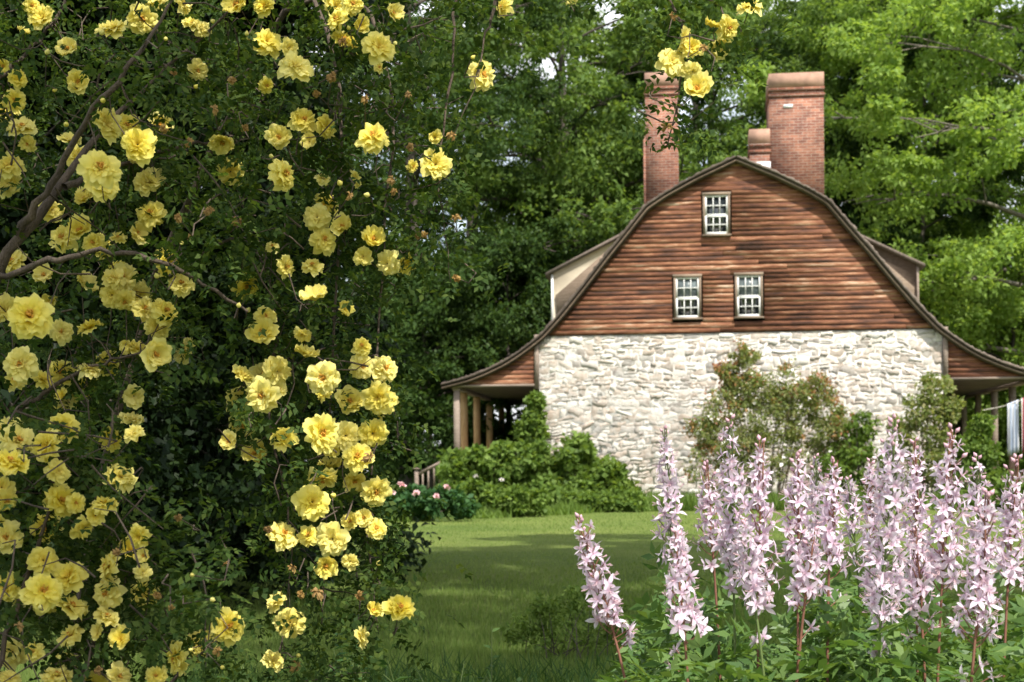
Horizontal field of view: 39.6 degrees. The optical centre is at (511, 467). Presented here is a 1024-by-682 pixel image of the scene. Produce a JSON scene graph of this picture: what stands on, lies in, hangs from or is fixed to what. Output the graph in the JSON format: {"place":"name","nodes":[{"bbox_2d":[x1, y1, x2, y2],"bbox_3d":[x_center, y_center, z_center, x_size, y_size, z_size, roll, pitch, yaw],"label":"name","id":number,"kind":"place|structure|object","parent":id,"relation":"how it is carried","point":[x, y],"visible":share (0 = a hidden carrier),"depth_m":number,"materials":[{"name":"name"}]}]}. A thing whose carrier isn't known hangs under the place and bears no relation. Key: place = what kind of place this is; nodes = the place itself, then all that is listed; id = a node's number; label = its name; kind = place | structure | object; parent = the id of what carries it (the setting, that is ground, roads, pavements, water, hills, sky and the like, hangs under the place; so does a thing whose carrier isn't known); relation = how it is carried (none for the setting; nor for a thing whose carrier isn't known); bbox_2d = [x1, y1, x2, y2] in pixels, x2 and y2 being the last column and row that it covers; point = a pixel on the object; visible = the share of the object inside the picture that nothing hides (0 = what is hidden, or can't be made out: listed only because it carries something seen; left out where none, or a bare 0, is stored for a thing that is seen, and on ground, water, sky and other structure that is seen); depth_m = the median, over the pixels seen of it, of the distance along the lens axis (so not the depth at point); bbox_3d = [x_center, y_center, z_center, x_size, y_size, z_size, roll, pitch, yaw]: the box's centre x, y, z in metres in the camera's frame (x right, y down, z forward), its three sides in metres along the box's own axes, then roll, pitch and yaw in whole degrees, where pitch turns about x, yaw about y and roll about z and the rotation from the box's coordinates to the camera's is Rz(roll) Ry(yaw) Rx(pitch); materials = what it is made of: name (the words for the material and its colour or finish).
{"place":"outdoors","nodes":[
{"label":"outdoors","id":0,"kind":"place"},
{"bbox_2d":[0,475,1023,681],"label":"lawn","id":1,"kind":"structure","parent":0,"point":[563,548],"depth_m":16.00,"materials":[{"name":"green plant"}]},
{"bbox_2d":[0,356,288,681],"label":"rose bush","id":2,"kind":"object","parent":1,"relation":"on","point":[62,481],"visible":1,"depth_m":2.60,"materials":[{"name":"yellow plant"}]},
{"bbox_2d":[0,0,295,484],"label":"rose bush","id":3,"kind":"object","parent":1,"relation":"on","point":[30,316],"visible":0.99,"depth_m":3.10,"materials":[{"name":"yellow plant"}]},
{"bbox_2d":[0,0,352,604],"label":"evergreen tree","id":4,"kind":"object","parent":1,"relation":"on","point":[226,500],"visible":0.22,"depth_m":9.26,"materials":[{"name":"green plant"}]},
{"bbox_2d":[0,0,412,566],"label":"evergreen tree","id":5,"kind":"object","parent":1,"relation":"on","point":[383,328],"depth_m":14.72,"materials":[{"name":"green plant"}]},
{"bbox_2d":[0,0,440,592],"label":"evergreen tree","id":6,"kind":"object","parent":1,"relation":"on","point":[206,422],"visible":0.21,"depth_m":9.86,"materials":[{"name":"green plant"}]},
{"bbox_2d":[217,665,335,681],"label":"weed","id":7,"kind":"object","parent":1,"relation":"on","point":[330,669],"visible":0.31,"depth_m":4.75,"materials":[{"name":"green plant"}]},
{"bbox_2d":[329,632,372,681],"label":"weed","id":8,"kind":"object","parent":1,"relation":"on","point":[341,653],"visible":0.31,"depth_m":5.21,"materials":[{"name":"green plant"}]},
{"bbox_2d":[291,0,453,380],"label":"broadleaf tree","id":9,"kind":"object","parent":1,"relation":"on","point":[440,229],"visible":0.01,"depth_m":49.82,"materials":[{"name":"green plant"}]},
{"bbox_2d":[165,642,649,681],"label":"rough grass","id":10,"kind":"structure","parent":1,"relation":"on","point":[525,672],"depth_m":6.26,"materials":[{"name":"green plant"}]},
{"bbox_2d":[337,659,486,681],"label":"weed","id":11,"kind":"object","parent":1,"relation":"on","point":[383,663],"visible":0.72,"depth_m":4.80,"materials":[{"name":"green plant"}]},
{"bbox_2d":[379,481,481,520],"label":"peony bush","id":12,"kind":"object","parent":1,"relation":"on","point":[461,505],"visible":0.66,"depth_m":27.25,"materials":[{"name":"green plant"}]},
{"bbox_2d":[266,0,605,485],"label":"broadleaf tree","id":13,"kind":"object","parent":1,"relation":"on","point":[491,102],"visible":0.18,"depth_m":46.18,"materials":[{"name":"green plant"}]},
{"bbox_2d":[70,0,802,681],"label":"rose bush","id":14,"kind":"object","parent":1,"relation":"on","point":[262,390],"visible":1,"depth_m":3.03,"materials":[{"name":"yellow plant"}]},
{"bbox_2d":[337,227,545,491],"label":"understory tree","id":15,"kind":"object","parent":1,"relation":"on","point":[438,363],"visible":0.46,"depth_m":43.16,"materials":[{"name":"green plant"}]},
{"bbox_2d":[383,661,522,681],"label":"weed","id":16,"kind":"object","parent":1,"relation":"on","point":[519,679],"visible":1,"depth_m":5.07,"materials":[{"name":"green plant"}]},
{"bbox_2d":[395,222,566,453],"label":"understory tree","id":17,"kind":"object","parent":1,"relation":"on","point":[534,270],"visible":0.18,"depth_m":45.57,"materials":[{"name":"green plant"}]},
{"bbox_2d":[439,676,522,681],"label":"weed","id":18,"kind":"object","parent":1,"relation":"on","point":[446,680],"visible":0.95,"depth_m":5.40,"materials":[{"name":"green plant"}]},
{"bbox_2d":[319,0,646,332],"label":"broadleaf tree","id":19,"kind":"object","parent":1,"relation":"on","point":[520,167],"depth_m":63.33,"materials":[{"name":"green plant"}]},
{"bbox_2d":[435,437,542,493],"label":"climbing vine shrub","id":20,"kind":"object","parent":1,"relation":"on","point":[494,462],"visible":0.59,"depth_m":34.21,"materials":[{"name":"green plant"}]},
{"bbox_2d":[484,628,498,680],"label":"weed","id":21,"kind":"object","parent":1,"relation":"on","point":[488,646],"visible":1,"depth_m":5.60,"materials":[{"name":"green plant"}]},
{"bbox_2d":[436,474,550,515],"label":"peony bush","id":22,"kind":"object","parent":1,"relation":"on","point":[532,502],"visible":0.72,"depth_m":29.47,"materials":[{"name":"green plant"}]},
{"bbox_2d":[371,0,761,346],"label":"broadleaf tree","id":23,"kind":"object","parent":1,"relation":"on","point":[582,79],"visible":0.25,"depth_m":48.40,"materials":[{"name":"green plant"}]},
{"bbox_2d":[500,576,638,657],"bbox_3d":[0.324,0.791,7.651,0.787,0.418,0.441,0,0,0],"label":"shrub","id":24,"kind":"object","parent":1,"relation":"on","point":[541,605],"visible":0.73,"depth_m":7.59,"materials":[{"name":"green plant"}]},
{"bbox_2d":[457,109,688,367],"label":"understory tree","id":25,"kind":"object","parent":1,"relation":"on","point":[585,180],"visible":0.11,"depth_m":49.41,"materials":[{"name":"green plant"}]},
{"bbox_2d":[516,430,641,496],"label":"climbing vine shrub","id":26,"kind":"object","parent":1,"relation":"on","point":[577,463],"visible":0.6,"depth_m":33.90,"materials":[{"name":"green plant"}]},
{"bbox_2d":[175,228,1004,484],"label":"wood","id":27,"kind":"object","parent":1,"relation":"on","point":[436,477],"depth_m":88.39,"materials":[{"name":"green plant"}]},
{"bbox_2d":[539,483,647,511],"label":"leafy clump","id":28,"kind":"object","parent":1,"relation":"on","point":[632,501],"visible":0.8,"depth_m":31.87,"materials":[{"name":"green plant"}]},
{"bbox_2d":[571,512,637,681],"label":"gas plant","id":29,"kind":"object","parent":1,"relation":"on","point":[594,584],"visible":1,"depth_m":2.74,"materials":[{"name":"pink plant"}]},
{"bbox_2d":[528,0,791,257],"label":"broadleaf tree","id":30,"kind":"object","parent":1,"relation":"on","point":[722,92],"visible":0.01,"depth_m":80.23,"materials":[{"name":"green plant"}]},
{"bbox_2d":[630,425,718,665],"bbox_3d":[0.341,0.453,2.995,0.244,1.089,0.293,0,0,0],"label":"gas plant","id":31,"kind":"object","parent":1,"relation":"on","point":[671,517],"visible":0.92,"depth_m":3.00,"materials":[{"name":"pink plant"}]},
{"bbox_2d":[662,528,712,681],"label":"gas plant","id":32,"kind":"object","parent":1,"relation":"on","point":[685,608],"visible":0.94,"depth_m":2.59,"materials":[{"name":"pink plant"}]},
{"bbox_2d":[414,71,1023,497],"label":"stone house","id":33,"kind":"structure","parent":1,"relation":"on","point":[668,293],"depth_m":36.16,"materials":[{"name":"white stone"}]},
{"bbox_2d":[509,390,551,455],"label":"wall vine","id":34,"kind":"object","parent":33,"relation":"attached to","point":[530,426],"depth_m":36.05,"materials":[{"name":"green plant"}]},
{"bbox_2d":[673,274,702,319],"bbox_3d":[4.460,-4.338,36.139,0.754,1.155,0.145,0,0,7],"label":"window","id":35,"kind":"structure","parent":33,"relation":"in","point":[687,287],"depth_m":36.14,"materials":[{"name":"white wood"}]},
{"bbox_2d":[702,192,731,236],"bbox_3d":[5.184,-6.423,36.048,0.744,1.115,0.145,0,0,7],"label":"window","id":36,"kind":"structure","parent":33,"relation":"in","point":[716,205],"depth_m":36.05,"materials":[{"name":"white wood"}]},
{"bbox_2d":[734,272,763,318],"bbox_3d":[5.989,-4.355,35.952,0.754,1.165,0.145,0,0,7],"label":"window","id":37,"kind":"structure","parent":33,"relation":"in","point":[748,285],"depth_m":35.95,"materials":[{"name":"white wood"}]},
{"bbox_2d":[666,459,776,679],"bbox_3d":[0.448,0.489,3.104,0.245,1.016,0.277,0,0,-16],"label":"gas plant","id":38,"kind":"object","parent":1,"relation":"on","point":[705,501],"visible":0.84,"depth_m":3.10,"materials":[{"name":"pink plant"}]},
{"bbox_2d":[520,0,935,218],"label":"broadleaf tree","id":39,"kind":"object","parent":1,"relation":"on","point":[785,51],"visible":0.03,"depth_m":55.75,"materials":[{"name":"green plant"}]},
{"bbox_2d":[701,434,784,681],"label":"gas plant","id":40,"kind":"object","parent":1,"relation":"on","point":[763,478],"visible":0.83,"depth_m":2.84,"materials":[{"name":"pink plant"}]},
{"bbox_2d":[701,414,784,681],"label":"gas plant","id":41,"kind":"object","parent":1,"relation":"on","point":[730,496],"visible":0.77,"depth_m":2.94,"materials":[{"name":"pink plant"}]},
{"bbox_2d":[725,519,806,681],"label":"gas plant","id":42,"kind":"object","parent":1,"relation":"on","point":[751,584],"visible":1,"depth_m":2.65,"materials":[{"name":"pink plant"}]},
{"bbox_2d":[680,337,873,498],"bbox_3d":[6.214,-1.082,33.584,4.594,4.085,1.623,0,0,0],"label":"bush","id":43,"kind":"object","parent":1,"relation":"on","point":[779,400],"visible":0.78,"depth_m":33.41,"materials":[{"name":"green plant"}]},
{"bbox_2d":[783,525,825,681],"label":"gas plant","id":44,"kind":"object","parent":1,"relation":"on","point":[810,590],"visible":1,"depth_m":2.70,"materials":[{"name":"pink plant"}]},
{"bbox_2d":[593,554,1023,681],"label":"undergrowth","id":45,"kind":"object","parent":1,"relation":"on","point":[852,650],"visible":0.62,"depth_m":2.83,"materials":[{"name":"green plant"}]},
{"bbox_2d":[766,456,851,681],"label":"gas plant","id":46,"kind":"object","parent":1,"relation":"on","point":[833,548],"visible":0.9,"depth_m":2.84,"materials":[{"name":"pink plant"}]},
{"bbox_2d":[770,453,859,629],"bbox_3d":[0.726,0.480,3.344,0.240,1.030,0.263,0,0,0],"label":"gas plant","id":47,"kind":"object","parent":1,"relation":"on","point":[815,519],"visible":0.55,"depth_m":3.30,"materials":[{"name":"pink plant"}]},
{"bbox_2d":[767,448,866,681],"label":"gas plant","id":48,"kind":"object","parent":1,"relation":"on","point":[801,516],"visible":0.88,"depth_m":2.89,"materials":[{"name":"pink plant"}]},
{"bbox_2d":[619,0,1023,233],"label":"broadleaf tree","id":49,"kind":"object","parent":1,"relation":"on","point":[802,59],"visible":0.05,"depth_m":56.11,"materials":[{"name":"green plant"}]},
{"bbox_2d":[811,475,887,618],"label":"gas plant","id":50,"kind":"object","parent":1,"relation":"on","point":[852,513],"visible":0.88,"depth_m":3.30,"materials":[{"name":"pink plant"}]},
{"bbox_2d":[814,406,908,500],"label":"bush","id":51,"kind":"object","parent":1,"relation":"on","point":[859,433],"visible":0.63,"depth_m":33.01,"materials":[{"name":"green plant"}]},
{"bbox_2d":[734,0,998,253],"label":"slim tree","id":52,"kind":"object","parent":1,"relation":"on","point":[801,46],"visible":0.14,"depth_m":47.66,"materials":[{"name":"green plant"}]},
{"bbox_2d":[821,458,930,671],"bbox_3d":[0.817,0.485,3.227,0.276,1.018,0.221,0,0,20],"label":"gas plant","id":53,"kind":"object","parent":1,"relation":"on","point":[871,482],"visible":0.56,"depth_m":3.20,"materials":[{"name":"pink plant"}]},
{"bbox_2d":[732,0,1023,446],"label":"maple tree","id":54,"kind":"object","parent":1,"relation":"on","point":[858,40],"visible":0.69,"depth_m":40.42,"materials":[{"name":"green plant"}]},
{"bbox_2d":[852,413,917,681],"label":"gas plant","id":55,"kind":"object","parent":1,"relation":"on","point":[873,598],"visible":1,"depth_m":2.59,"materials":[{"name":"pink plant"}]},
{"bbox_2d":[754,0,1023,275],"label":"broadleaf tree","id":56,"kind":"object","parent":1,"relation":"on","point":[998,28],"visible":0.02,"depth_m":71.37,"materials":[{"name":"green plant"}]},
{"bbox_2d":[865,436,965,679],"bbox_3d":[0.901,0.462,3.121,0.217,1.063,0.274,0,0,-45],"label":"gas plant","id":57,"kind":"object","parent":1,"relation":"on","point":[915,484],"visible":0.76,"depth_m":3.15,"materials":[{"name":"pink plant"}]},
{"bbox_2d":[808,0,1023,238],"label":"slim tree","id":58,"kind":"object","parent":1,"relation":"on","point":[1007,82],"visible":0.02,"depth_m":53.51,"materials":[{"name":"green plant"}]},
{"bbox_2d":[876,370,965,494],"bbox_3d":[9.450,-0.673,32.983,2.178,3.207,1.384,0,0,0],"label":"bush","id":59,"kind":"object","parent":1,"relation":"on","point":[945,411],"visible":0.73,"depth_m":32.85,"materials":[{"name":"green plant"}]},
{"bbox_2d":[824,0,1023,275],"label":"slim tree","id":60,"kind":"object","parent":1,"relation":"on","point":[974,214],"visible":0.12,"depth_m":47.28,"materials":[{"name":"green plant"}]},
{"bbox_2d":[883,422,975,681],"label":"gas plant","id":61,"kind":"object","parent":1,"relation":"on","point":[946,558],"visible":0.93,"depth_m":2.74,"materials":[{"name":"pink plant"}]},
{"bbox_2d":[838,201,1023,465],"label":"understory tree","id":62,"kind":"object","parent":1,"relation":"on","point":[914,237],"visible":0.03,"depth_m":47.27,"materials":[{"name":"green plant"}]},
{"bbox_2d":[895,528,1015,681],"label":"gas plant","id":63,"kind":"object","parent":1,"relation":"on","point":[914,581],"visible":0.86,"depth_m":2.70,"materials":[{"name":"pink plant"}]},
{"bbox_2d":[919,196,1023,475],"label":"understory tree","id":64,"kind":"object","parent":1,"relation":"on","point":[1010,298],"visible":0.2,"depth_m":44.05,"materials":[{"name":"green plant"}]},
{"bbox_2d":[935,410,1013,498],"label":"bush","id":65,"kind":"object","parent":1,"relation":"on","point":[979,441],"visible":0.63,"depth_m":32.45,"materials":[{"name":"green plant"}]},
{"bbox_2d":[932,487,1023,681],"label":"gas plant","id":66,"kind":"object","parent":1,"relation":"on","point":[984,589],"visible":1,"depth_m":2.49,"materials":[{"name":"pink plant"}]},
{"bbox_2d":[934,453,1023,677],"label":"gas plant","id":67,"kind":"object","parent":1,"relation":"on","point":[1011,568],"visible":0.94,"depth_m":2.85,"materials":[{"name":"pink plant"}]},
{"bbox_2d":[958,452,1016,681],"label":"gas plant","id":68,"kind":"object","parent":1,"relation":"on","point":[976,488],"visible":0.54,"depth_m":3.00,"materials":[{"name":"pink plant"}]},
{"bbox_2d":[957,321,1023,475],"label":"understory tree","id":69,"kind":"object","parent":1,"relation":"on","point":[1001,394],"depth_m":51.35,"materials":[{"name":"green plant"}]},
{"bbox_2d":[966,475,1023,509],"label":"bush","id":70,"kind":"object","parent":1,"relation":"on","point":[999,487],"visible":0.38,"depth_m":30.87,"materials":[{"name":"green plant"}]},
{"bbox_2d":[378,495,662,521],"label":"border grass","id":71,"kind":"structure","parent":0,"point":[561,508],"depth_m":30.41,"materials":[{"name":"green plant"}]},
{"bbox_2d":[293,0,1023,470],"label":"sky","id":72,"kind":"structure","parent":0,"point":[608,18],"materials":[{"name":"white"}]},
{"bbox_2d":[548,487,1023,510],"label":"tall grass","id":73,"kind":"structure","parent":0,"point":[690,502],"depth_m":32.30,"materials":[{"name":"green plant"}]},
{"bbox_2d":[983,400,1020,410],"bbox_3d":[12.001,-1.660,33.899,1.484,0.561,0.023,0,0,24],"label":"clothesline","id":74,"kind":"object","parent":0,"point":[1000,406],"visible":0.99,"depth_m":34.05,"materials":[{"name":"fabric"}]},
{"bbox_2d":[1007,400,1018,455],"bbox_3d":[11.951,-0.953,33.921,0.266,1.348,0.126,0,0,0],"label":"hanging cloth","id":75,"kind":"object","parent":74,"relation":"hanging from","point":[1013,425],"visible":1,"depth_m":33.91,"materials":[{"name":"white fabric"}]},
{"bbox_2d":[1021,398,1023,452],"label":"hanging cloth","id":76,"kind":"object","parent":74,"relation":"hanging from","point":[1022,406],"visible":1,"depth_m":33.79,"materials":[{"name":"fabric"}]}
]}

